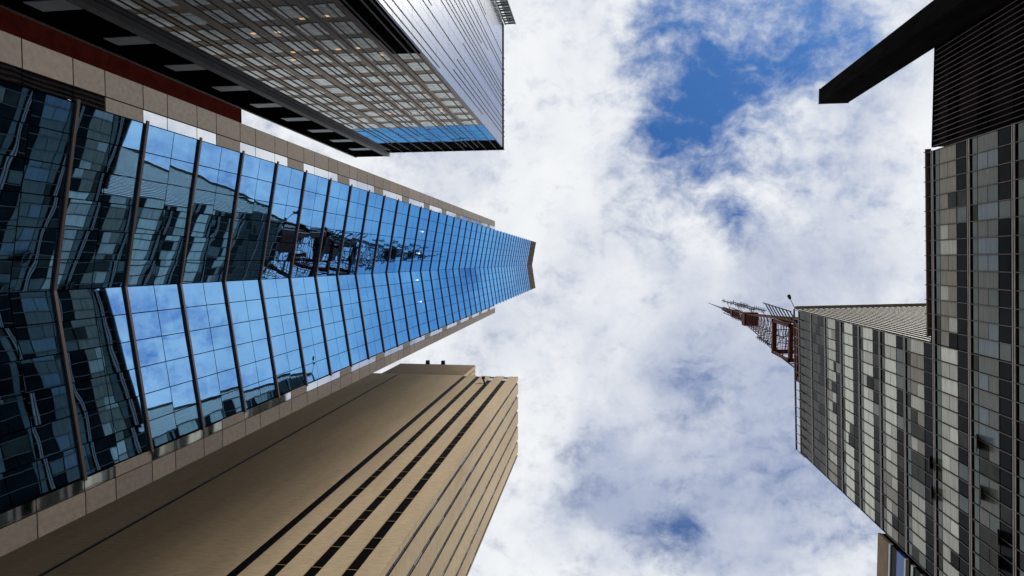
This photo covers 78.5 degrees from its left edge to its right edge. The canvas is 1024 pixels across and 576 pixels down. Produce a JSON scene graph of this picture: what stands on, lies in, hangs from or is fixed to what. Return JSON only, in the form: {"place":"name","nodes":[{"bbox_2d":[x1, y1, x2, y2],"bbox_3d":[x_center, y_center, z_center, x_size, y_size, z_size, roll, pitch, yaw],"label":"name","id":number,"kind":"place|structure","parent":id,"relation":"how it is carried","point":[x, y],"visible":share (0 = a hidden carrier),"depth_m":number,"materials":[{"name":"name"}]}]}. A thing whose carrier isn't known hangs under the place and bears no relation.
{"place":"outdoors","nodes":[
{"label":"outdoors","id":0,"kind":"place"},
{"bbox_2d":[0,7,241,122],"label":"narrow building","id":1,"kind":"structure","parent":0,"point":[19,26],"depth_m":51.12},
{"bbox_2d":[0,0,515,157],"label":"office block","id":2,"kind":"structure","parent":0,"point":[367,78],"depth_m":37.19,"materials":[{"name":"black"}]},
{"bbox_2d":[23,0,82,11],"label":"window","id":3,"kind":"structure","parent":2,"relation":"in","point":[43,5],"depth_m":26.98,"materials":[{"name":"grey"}]},
{"bbox_2d":[103,36,152,44],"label":"window","id":4,"kind":"structure","parent":2,"relation":"in","point":[128,40],"depth_m":31.26,"materials":[{"name":"grey"}]},
{"bbox_2d":[164,64,206,70],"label":"window","id":5,"kind":"structure","parent":2,"relation":"in","point":[179,67],"depth_m":35.61,"materials":[{"name":"grey"}]},
{"bbox_2d":[0,363,517,575],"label":"beige building","id":6,"kind":"structure","parent":0,"point":[402,469],"depth_m":38.98,"materials":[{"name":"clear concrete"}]},
{"bbox_2d":[0,30,535,556],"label":"glass tower","id":7,"kind":"structure","parent":0,"point":[182,284],"depth_m":14.34,"materials":[{"name":"blue"}]},
{"bbox_2d":[0,63,104,110],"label":"window","id":8,"kind":"structure","parent":7,"relation":"in","point":[10,74],"depth_m":10.87,"materials":[{"name":"black glass"}]},
{"bbox_2d":[0,466,114,527],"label":"window","id":9,"kind":"structure","parent":7,"relation":"in","point":[19,512],"depth_m":10.99,"materials":[{"name":"glass"}]},
{"bbox_2d":[143,110,215,144],"bbox_3d":[-7.558,-3.643,14.349,0.038,2.506,0.263,0,-88,8],"label":"window","id":10,"kind":"structure","parent":7,"relation":"in","point":[158,121],"depth_m":14.17,"materials":[{"name":"glass"}]},
{"bbox_2d":[151,421,221,460],"bbox_3d":[-7.558,3.534,14.655,0.038,2.506,0.227,0,-88,8],"label":"window","id":11,"kind":"structure","parent":7,"relation":"in","point":[169,447],"depth_m":14.50,"materials":[{"name":"glass"}]},
{"bbox_2d":[240,142,286,166],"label":"window","id":12,"kind":"structure","parent":7,"relation":"in","point":[249,150],"depth_m":17.74,"materials":[{"name":"glass"}]},
{"bbox_2d":[245,392,290,418],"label":"window","id":13,"kind":"structure","parent":7,"relation":"in","point":[252,411],"depth_m":18.09,"materials":[{"name":"glass"}]},
{"bbox_2d":[303,164,337,181],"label":"window","id":14,"kind":"structure","parent":7,"relation":"in","point":[311,170],"depth_m":21.43,"materials":[{"name":"glass"}]},
{"bbox_2d":[307,371,339,390],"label":"window","id":15,"kind":"structure","parent":7,"relation":"in","point":[319,382],"depth_m":21.68,"materials":[{"name":"glass"}]},
{"bbox_2d":[241,0,941,575],"label":"sky","id":16,"kind":"structure","parent":0,"point":[662,161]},
{"bbox_2d":[709,299,798,381],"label":"lattice tower","id":17,"kind":"structure","parent":0,"point":[749,319],"depth_m":156.79,"materials":[{"name":"red metal"}]},
{"bbox_2d":[877,533,929,575],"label":"banded building","id":18,"kind":"structure","parent":0,"point":[894,558],"depth_m":55.92,"materials":[{"name":"beige"}]},
{"bbox_2d":[931,0,1023,147],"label":"louvred building","id":19,"kind":"structure","parent":0,"point":[978,80],"depth_m":45.01,"materials":[{"name":"black"}]},
{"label":"pavement","id":20,"kind":"structure","parent":0,"visible":0},
{"bbox_2d":[793,120,1023,575],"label":"curtain wall building","id":21,"kind":"structure","parent":20,"relation":"on","point":[911,426],"depth_m":46.70,"materials":[{"name":"dark glass"},{"name":"glass"},{"name":"metal"}]},
{"bbox_2d":[861,338,878,354],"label":"window","id":22,"kind":"structure","parent":21,"relation":"in","point":[870,346],"depth_m":59.79,"materials":[{"name":"grey glass"}]},
{"bbox_2d":[861,350,878,366],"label":"window","id":23,"kind":"structure","parent":21,"relation":"in","point":[867,357],"depth_m":59.70,"materials":[{"name":"grey glass"}]},
{"bbox_2d":[861,362,878,378],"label":"window","id":24,"kind":"structure","parent":21,"relation":"in","point":[870,370],"depth_m":59.78,"materials":[{"name":"grey glass"}]},
{"bbox_2d":[861,373,878,391],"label":"window","id":25,"kind":"structure","parent":21,"relation":"in","point":[867,381],"depth_m":59.87,"materials":[{"name":"grey glass"}]},
{"bbox_2d":[861,385,878,403],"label":"window","id":26,"kind":"structure","parent":21,"relation":"in","point":[866,392],"depth_m":59.93,"materials":[{"name":"grey glass"}]},
{"bbox_2d":[862,420,879,440],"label":"window","id":27,"kind":"structure","parent":21,"relation":"in","point":[866,427],"depth_m":60.03,"materials":[{"name":"grey glass"}]},
{"bbox_2d":[882,332,902,348],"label":"window","id":28,"kind":"structure","parent":21,"relation":"in","point":[888,339],"depth_m":55.04,"materials":[{"name":"grey glass"}]},
{"bbox_2d":[882,345,902,362],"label":"window","id":29,"kind":"structure","parent":21,"relation":"in","point":[889,352],"depth_m":55.12,"materials":[{"name":"grey glass"}]},
{"bbox_2d":[882,357,902,375],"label":"window","id":30,"kind":"structure","parent":21,"relation":"in","point":[892,366],"depth_m":55.19,"materials":[{"name":"grey glass"}]},
{"bbox_2d":[882,370,902,388],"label":"window","id":31,"kind":"structure","parent":21,"relation":"in","point":[897,381],"depth_m":55.25,"materials":[{"name":"grey glass"}]},
{"bbox_2d":[882,382,903,402],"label":"window","id":32,"kind":"structure","parent":21,"relation":"in","point":[888,390],"depth_m":55.17,"materials":[{"name":"grey glass"}]},
{"bbox_2d":[883,395,903,416],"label":"window","id":33,"kind":"structure","parent":21,"relation":"in","point":[890,404],"depth_m":55.21,"materials":[{"name":"grey glass"}]},
{"bbox_2d":[883,408,903,429],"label":"window","id":34,"kind":"structure","parent":21,"relation":"in","point":[896,420],"depth_m":55.29,"materials":[{"name":"grey glass"}]},
{"bbox_2d":[883,420,903,442],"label":"window","id":35,"kind":"structure","parent":21,"relation":"in","point":[888,428],"depth_m":55.35,"materials":[{"name":"grey glass"}]},
{"bbox_2d":[883,433,903,456],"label":"window","id":36,"kind":"structure","parent":21,"relation":"in","point":[888,441],"depth_m":55.42,"materials":[{"name":"grey glass"}]},
{"bbox_2d":[883,445,903,469],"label":"window","id":37,"kind":"structure","parent":21,"relation":"in","point":[890,455],"depth_m":55.50,"materials":[{"name":"grey glass"}]},
{"bbox_2d":[883,458,903,482],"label":"window","id":38,"kind":"structure","parent":21,"relation":"in","point":[889,467],"depth_m":55.57,"materials":[{"name":"grey glass"}]},
{"bbox_2d":[883,470,904,496],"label":"window","id":39,"kind":"structure","parent":21,"relation":"in","point":[895,484],"depth_m":55.47,"materials":[{"name":"grey glass"}]},
{"bbox_2d":[884,483,904,509],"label":"window","id":40,"kind":"structure","parent":21,"relation":"in","point":[894,496],"depth_m":55.52,"materials":[{"name":"grey glass"}]},
{"bbox_2d":[884,496,904,522],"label":"window","id":41,"kind":"structure","parent":21,"relation":"in","point":[899,513],"depth_m":55.59,"materials":[{"name":"grey glass"}]},
{"bbox_2d":[884,508,904,535],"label":"window","id":42,"kind":"structure","parent":21,"relation":"in","point":[888,516],"depth_m":55.67,"materials":[{"name":"grey glass"}]},
{"bbox_2d":[884,520,904,549],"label":"window","id":43,"kind":"structure","parent":21,"relation":"in","point":[888,529],"depth_m":55.73,"materials":[{"name":"grey glass"}]},
{"bbox_2d":[907,338,931,357],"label":"window","id":44,"kind":"structure","parent":21,"relation":"in","point":[915,346],"depth_m":50.40,"materials":[{"name":"grey glass"}]},
{"bbox_2d":[907,352,931,371],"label":"window","id":45,"kind":"structure","parent":21,"relation":"in","point":[921,362],"depth_m":50.47,"materials":[{"name":"grey glass"}]},
{"bbox_2d":[907,366,932,386],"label":"window","id":46,"kind":"structure","parent":21,"relation":"in","point":[923,377],"depth_m":50.41,"materials":[{"name":"grey glass"}]},
{"bbox_2d":[907,379,932,401],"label":"window","id":47,"kind":"structure","parent":21,"relation":"in","point":[917,389],"depth_m":50.46,"materials":[{"name":"grey glass"}]},
{"bbox_2d":[908,394,932,416],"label":"window","id":48,"kind":"structure","parent":21,"relation":"in","point":[926,407],"depth_m":50.51,"materials":[{"name":"grey glass"}]},
{"bbox_2d":[908,407,932,430],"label":"window","id":49,"kind":"structure","parent":21,"relation":"in","point":[915,416],"depth_m":50.58,"materials":[{"name":"grey glass"}]},
{"bbox_2d":[908,421,932,445],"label":"window","id":50,"kind":"structure","parent":21,"relation":"in","point":[924,435],"depth_m":50.64,"materials":[{"name":"grey glass"}]},
{"bbox_2d":[908,434,932,460],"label":"window","id":51,"kind":"structure","parent":21,"relation":"in","point":[913,443],"depth_m":50.71,"materials":[{"name":"grey glass"}]},
{"bbox_2d":[908,448,932,474],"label":"window","id":52,"kind":"structure","parent":21,"relation":"in","point":[914,457],"depth_m":50.80,"materials":[{"name":"grey glass"}]},
{"bbox_2d":[908,462,933,489],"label":"window","id":53,"kind":"structure","parent":21,"relation":"in","point":[917,473],"depth_m":50.83,"materials":[{"name":"grey glass"}]},
{"bbox_2d":[908,475,933,504],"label":"window","id":54,"kind":"structure","parent":21,"relation":"in","point":[914,485],"depth_m":50.89,"materials":[{"name":"grey glass"}]},
{"bbox_2d":[909,489,933,518],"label":"window","id":55,"kind":"structure","parent":21,"relation":"in","point":[914,498],"depth_m":50.80,"materials":[{"name":"grey glass"}]},
{"bbox_2d":[909,503,933,533],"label":"window","id":56,"kind":"structure","parent":21,"relation":"in","point":[914,512],"depth_m":50.86,"materials":[{"name":"grey glass"}]},
{"bbox_2d":[909,516,933,547],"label":"window","id":57,"kind":"structure","parent":21,"relation":"in","point":[917,528],"depth_m":50.94,"materials":[{"name":"grey glass"}]},
{"bbox_2d":[909,530,933,562],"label":"window","id":58,"kind":"structure","parent":21,"relation":"in","point":[917,542],"depth_m":50.99,"materials":[{"name":"grey glass"}]},
{"bbox_2d":[909,543,933,575],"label":"window","id":59,"kind":"structure","parent":21,"relation":"in","point":[923,561],"depth_m":51.06,"materials":[{"name":"grey glass"}]},
{"bbox_2d":[939,556,962,575],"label":"window","id":60,"kind":"structure","parent":21,"relation":"in","point":[944,566],"depth_m":47.21,"materials":[{"name":"grey glass"}]},
{"bbox_2d":[935,141,966,163],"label":"window","id":61,"kind":"structure","parent":21,"relation":"in","point":[959,150],"depth_m":45.07,"materials":[{"name":"grey glass"}]},
{"bbox_2d":[936,157,966,179],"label":"window","id":62,"kind":"structure","parent":21,"relation":"in","point":[959,166],"depth_m":45.12,"materials":[{"name":"grey glass"}]},
{"bbox_2d":[936,174,966,194],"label":"window","id":63,"kind":"structure","parent":21,"relation":"in","point":[955,183],"depth_m":45.18,"materials":[{"name":"grey glass"}]},
{"bbox_2d":[936,190,966,209],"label":"window","id":64,"kind":"structure","parent":21,"relation":"in","point":[956,199],"depth_m":45.24,"materials":[{"name":"grey glass"}]},
{"bbox_2d":[936,207,966,224],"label":"window","id":65,"kind":"structure","parent":21,"relation":"in","point":[955,215],"depth_m":45.29,"materials":[{"name":"grey glass"}]},
{"bbox_2d":[936,223,966,239],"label":"window","id":66,"kind":"structure","parent":21,"relation":"in","point":[943,231],"depth_m":45.36,"materials":[{"name":"grey glass"}]},
{"bbox_2d":[936,239,966,254],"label":"window","id":67,"kind":"structure","parent":21,"relation":"in","point":[946,247],"depth_m":45.43,"materials":[{"name":"grey glass"}]},
{"bbox_2d":[936,255,966,269],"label":"window","id":68,"kind":"structure","parent":21,"relation":"in","point":[942,262],"depth_m":45.47,"materials":[{"name":"grey glass"}]},
{"bbox_2d":[936,271,966,286],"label":"window","id":69,"kind":"structure","parent":21,"relation":"in","point":[952,278],"depth_m":45.43,"materials":[{"name":"grey glass"}]},
{"bbox_2d":[937,346,967,367],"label":"window","id":70,"kind":"structure","parent":21,"relation":"in","point":[952,356],"depth_m":45.68,"materials":[{"name":"grey glass"}]},
{"bbox_2d":[937,361,967,383],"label":"window","id":71,"kind":"structure","parent":21,"relation":"in","point":[944,369],"depth_m":45.76,"materials":[{"name":"grey glass"}]},
{"bbox_2d":[937,376,967,400],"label":"window","id":72,"kind":"structure","parent":21,"relation":"in","point":[959,390],"depth_m":45.81,"materials":[{"name":"grey glass"}]},
{"bbox_2d":[937,286,967,302],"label":"window","id":73,"kind":"structure","parent":21,"relation":"in","point":[957,294],"depth_m":45.47,"materials":[{"name":"grey glass"}]},
{"bbox_2d":[937,301,967,318],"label":"window","id":74,"kind":"structure","parent":21,"relation":"in","point":[960,310],"depth_m":45.51,"materials":[{"name":"grey glass"}]},
{"bbox_2d":[937,315,967,334],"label":"window","id":75,"kind":"structure","parent":21,"relation":"in","point":[955,325],"depth_m":45.57,"materials":[{"name":"grey glass"}]},
{"bbox_2d":[937,330,967,350],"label":"window","id":76,"kind":"structure","parent":21,"relation":"in","point":[957,341],"depth_m":45.64,"materials":[{"name":"grey glass"}]},
{"bbox_2d":[938,391,967,416],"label":"window","id":77,"kind":"structure","parent":21,"relation":"in","point":[959,406],"depth_m":45.77,"materials":[{"name":"grey glass"}]},
{"bbox_2d":[938,406,967,432],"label":"window","id":78,"kind":"structure","parent":21,"relation":"in","point":[957,421],"depth_m":45.83,"materials":[{"name":"grey glass"}]},
{"bbox_2d":[938,421,968,449],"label":"window","id":79,"kind":"structure","parent":21,"relation":"in","point":[945,431],"depth_m":45.88,"materials":[{"name":"grey glass"}]},
{"bbox_2d":[938,436,968,465],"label":"window","id":80,"kind":"structure","parent":21,"relation":"in","point":[945,446],"depth_m":45.93,"materials":[{"name":"grey glass"}]},
{"bbox_2d":[938,451,968,481],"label":"window","id":81,"kind":"structure","parent":21,"relation":"in","point":[953,466],"depth_m":45.97,"materials":[{"name":"grey glass"}]},
{"bbox_2d":[938,466,968,497],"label":"window","id":82,"kind":"structure","parent":21,"relation":"in","point":[962,487],"depth_m":46.03,"materials":[{"name":"grey glass"}]},
{"bbox_2d":[938,481,968,513],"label":"window","id":83,"kind":"structure","parent":21,"relation":"in","point":[953,497],"depth_m":46.10,"materials":[{"name":"grey glass"}]},
{"bbox_2d":[938,496,968,529],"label":"window","id":84,"kind":"structure","parent":21,"relation":"in","point":[961,518],"depth_m":46.16,"materials":[{"name":"grey glass"}]},
{"bbox_2d":[939,511,968,545],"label":"window","id":85,"kind":"structure","parent":21,"relation":"in","point":[944,521],"depth_m":46.11,"materials":[{"name":"grey glass"}]},
{"bbox_2d":[939,526,968,561],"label":"window","id":86,"kind":"structure","parent":21,"relation":"in","point":[948,539],"depth_m":46.17,"materials":[{"name":"grey glass"}]},
{"bbox_2d":[939,541,968,575],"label":"window","id":87,"kind":"structure","parent":21,"relation":"in","point":[955,560],"depth_m":46.23,"materials":[{"name":"grey glass"}]},
{"bbox_2d":[975,554,1002,575],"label":"window","id":88,"kind":"structure","parent":21,"relation":"in","point":[980,564],"depth_m":42.56,"materials":[{"name":"grey glass"}]},
{"bbox_2d":[972,126,1010,153],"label":"window","id":89,"kind":"structure","parent":21,"relation":"in","point":[1001,137],"depth_m":40.46,"materials":[{"name":"grey glass"}]},
{"bbox_2d":[973,145,1010,170],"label":"window","id":90,"kind":"structure","parent":21,"relation":"in","point":[1001,155],"depth_m":40.44,"materials":[{"name":"grey glass"}]},
{"bbox_2d":[973,163,1010,187],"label":"window","id":91,"kind":"structure","parent":21,"relation":"in","point":[1002,173],"depth_m":40.49,"materials":[{"name":"grey glass"}]},
{"bbox_2d":[973,182,1010,203],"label":"window","id":92,"kind":"structure","parent":21,"relation":"in","point":[1002,191],"depth_m":40.54,"materials":[{"name":"grey glass"}]},
{"bbox_2d":[973,200,1010,220],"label":"window","id":93,"kind":"structure","parent":21,"relation":"in","point":[1002,209],"depth_m":40.59,"materials":[{"name":"grey glass"}]},
{"bbox_2d":[973,218,1011,236],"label":"window","id":94,"kind":"structure","parent":21,"relation":"in","point":[1000,227],"depth_m":40.62,"materials":[{"name":"grey glass"}]},
{"bbox_2d":[973,236,1011,253],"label":"window","id":95,"kind":"structure","parent":21,"relation":"in","point":[980,245],"depth_m":40.69,"materials":[{"name":"grey glass"}]},
{"bbox_2d":[973,255,1011,271],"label":"window","id":96,"kind":"structure","parent":21,"relation":"in","point":[980,262],"depth_m":40.77,"materials":[{"name":"grey glass"}]},
{"bbox_2d":[973,272,1011,289],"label":"window","id":97,"kind":"structure","parent":21,"relation":"in","point":[980,279],"depth_m":40.78,"materials":[{"name":"grey glass"}]},
{"bbox_2d":[973,288,1011,307],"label":"window","id":98,"kind":"structure","parent":21,"relation":"in","point":[1002,298],"depth_m":40.83,"materials":[{"name":"grey glass"}]},
{"bbox_2d":[973,305,1011,325],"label":"window","id":99,"kind":"structure","parent":21,"relation":"in","point":[996,315],"depth_m":40.82,"materials":[{"name":"grey glass"}]},
{"bbox_2d":[974,355,1011,380],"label":"window","id":100,"kind":"structure","parent":21,"relation":"in","point":[982,364],"depth_m":40.96,"materials":[{"name":"grey glass"}]},
{"bbox_2d":[974,372,1011,398],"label":"window","id":101,"kind":"structure","parent":21,"relation":"in","point":[985,382],"depth_m":41.01,"materials":[{"name":"grey glass"}]},
{"bbox_2d":[974,388,1011,416],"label":"window","id":102,"kind":"structure","parent":21,"relation":"in","point":[987,400],"depth_m":41.07,"materials":[{"name":"grey glass"}]},
{"bbox_2d":[974,405,1011,434],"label":"window","id":103,"kind":"structure","parent":21,"relation":"in","point":[999,422],"depth_m":41.12,"materials":[{"name":"grey glass"}]},
{"bbox_2d":[974,422,1011,453],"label":"window","id":104,"kind":"structure","parent":21,"relation":"in","point":[1002,441],"depth_m":41.17,"materials":[{"name":"grey glass"}]},
{"bbox_2d":[974,438,1011,471],"bbox_3d":[31.744,10.973,41.392,0.070,3.941,1.045,-2,-88,8],"label":"window","id":105,"kind":"structure","parent":21,"relation":"in","point":[986,451],"depth_m":41.21,"materials":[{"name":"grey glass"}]},
{"bbox_2d":[974,321,1011,343],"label":"window","id":106,"kind":"structure","parent":21,"relation":"in","point":[994,332],"depth_m":40.85,"materials":[{"name":"grey glass"}]},
{"bbox_2d":[974,338,1011,361],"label":"window","id":107,"kind":"structure","parent":21,"relation":"in","point":[997,350],"depth_m":40.90,"materials":[{"name":"grey glass"}]},
{"bbox_2d":[974,455,1012,489],"bbox_3d":[31.784,12.129,41.435,0.070,3.941,1.045,-2,-88,8],"label":"window","id":108,"kind":"structure","parent":21,"relation":"in","point":[982,466],"depth_m":41.28,"materials":[{"name":"grey glass"}]},
{"bbox_2d":[974,471,1012,507],"bbox_3d":[31.823,13.285,41.479,0.070,3.941,1.045,-2,-88,8],"label":"window","id":109,"kind":"structure","parent":21,"relation":"in","point":[988,486],"depth_m":41.24,"materials":[{"name":"grey glass"}]},
{"bbox_2d":[975,488,1012,525],"bbox_3d":[31.863,14.441,41.523,0.070,3.941,1.045,-2,-88,8],"label":"window","id":110,"kind":"structure","parent":21,"relation":"in","point":[994,507],"depth_m":41.26,"materials":[{"name":"grey glass"}]},
{"bbox_2d":[975,505,1012,543],"bbox_3d":[31.902,15.597,41.567,0.070,3.941,1.045,-2,-88,8],"label":"window","id":111,"kind":"structure","parent":21,"relation":"in","point":[982,516],"depth_m":41.34,"materials":[{"name":"grey glass"}]},
{"bbox_2d":[975,521,1012,561],"bbox_3d":[31.941,16.753,41.611,0.070,3.941,1.045,-2,-88,8],"label":"window","id":112,"kind":"structure","parent":21,"relation":"in","point":[985,535],"depth_m":41.46,"materials":[{"name":"grey glass"}]},
{"bbox_2d":[975,538,1012,575],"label":"window","id":113,"kind":"structure","parent":21,"relation":"in","point":[988,554],"depth_m":41.54,"materials":[{"name":"grey glass"}]},
{"bbox_2d":[818,0,1008,103],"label":"dark high-rise building","id":114,"kind":"structure","parent":20,"relation":"on","point":[929,26],"depth_m":50.82,"materials":[{"name":"metal"}]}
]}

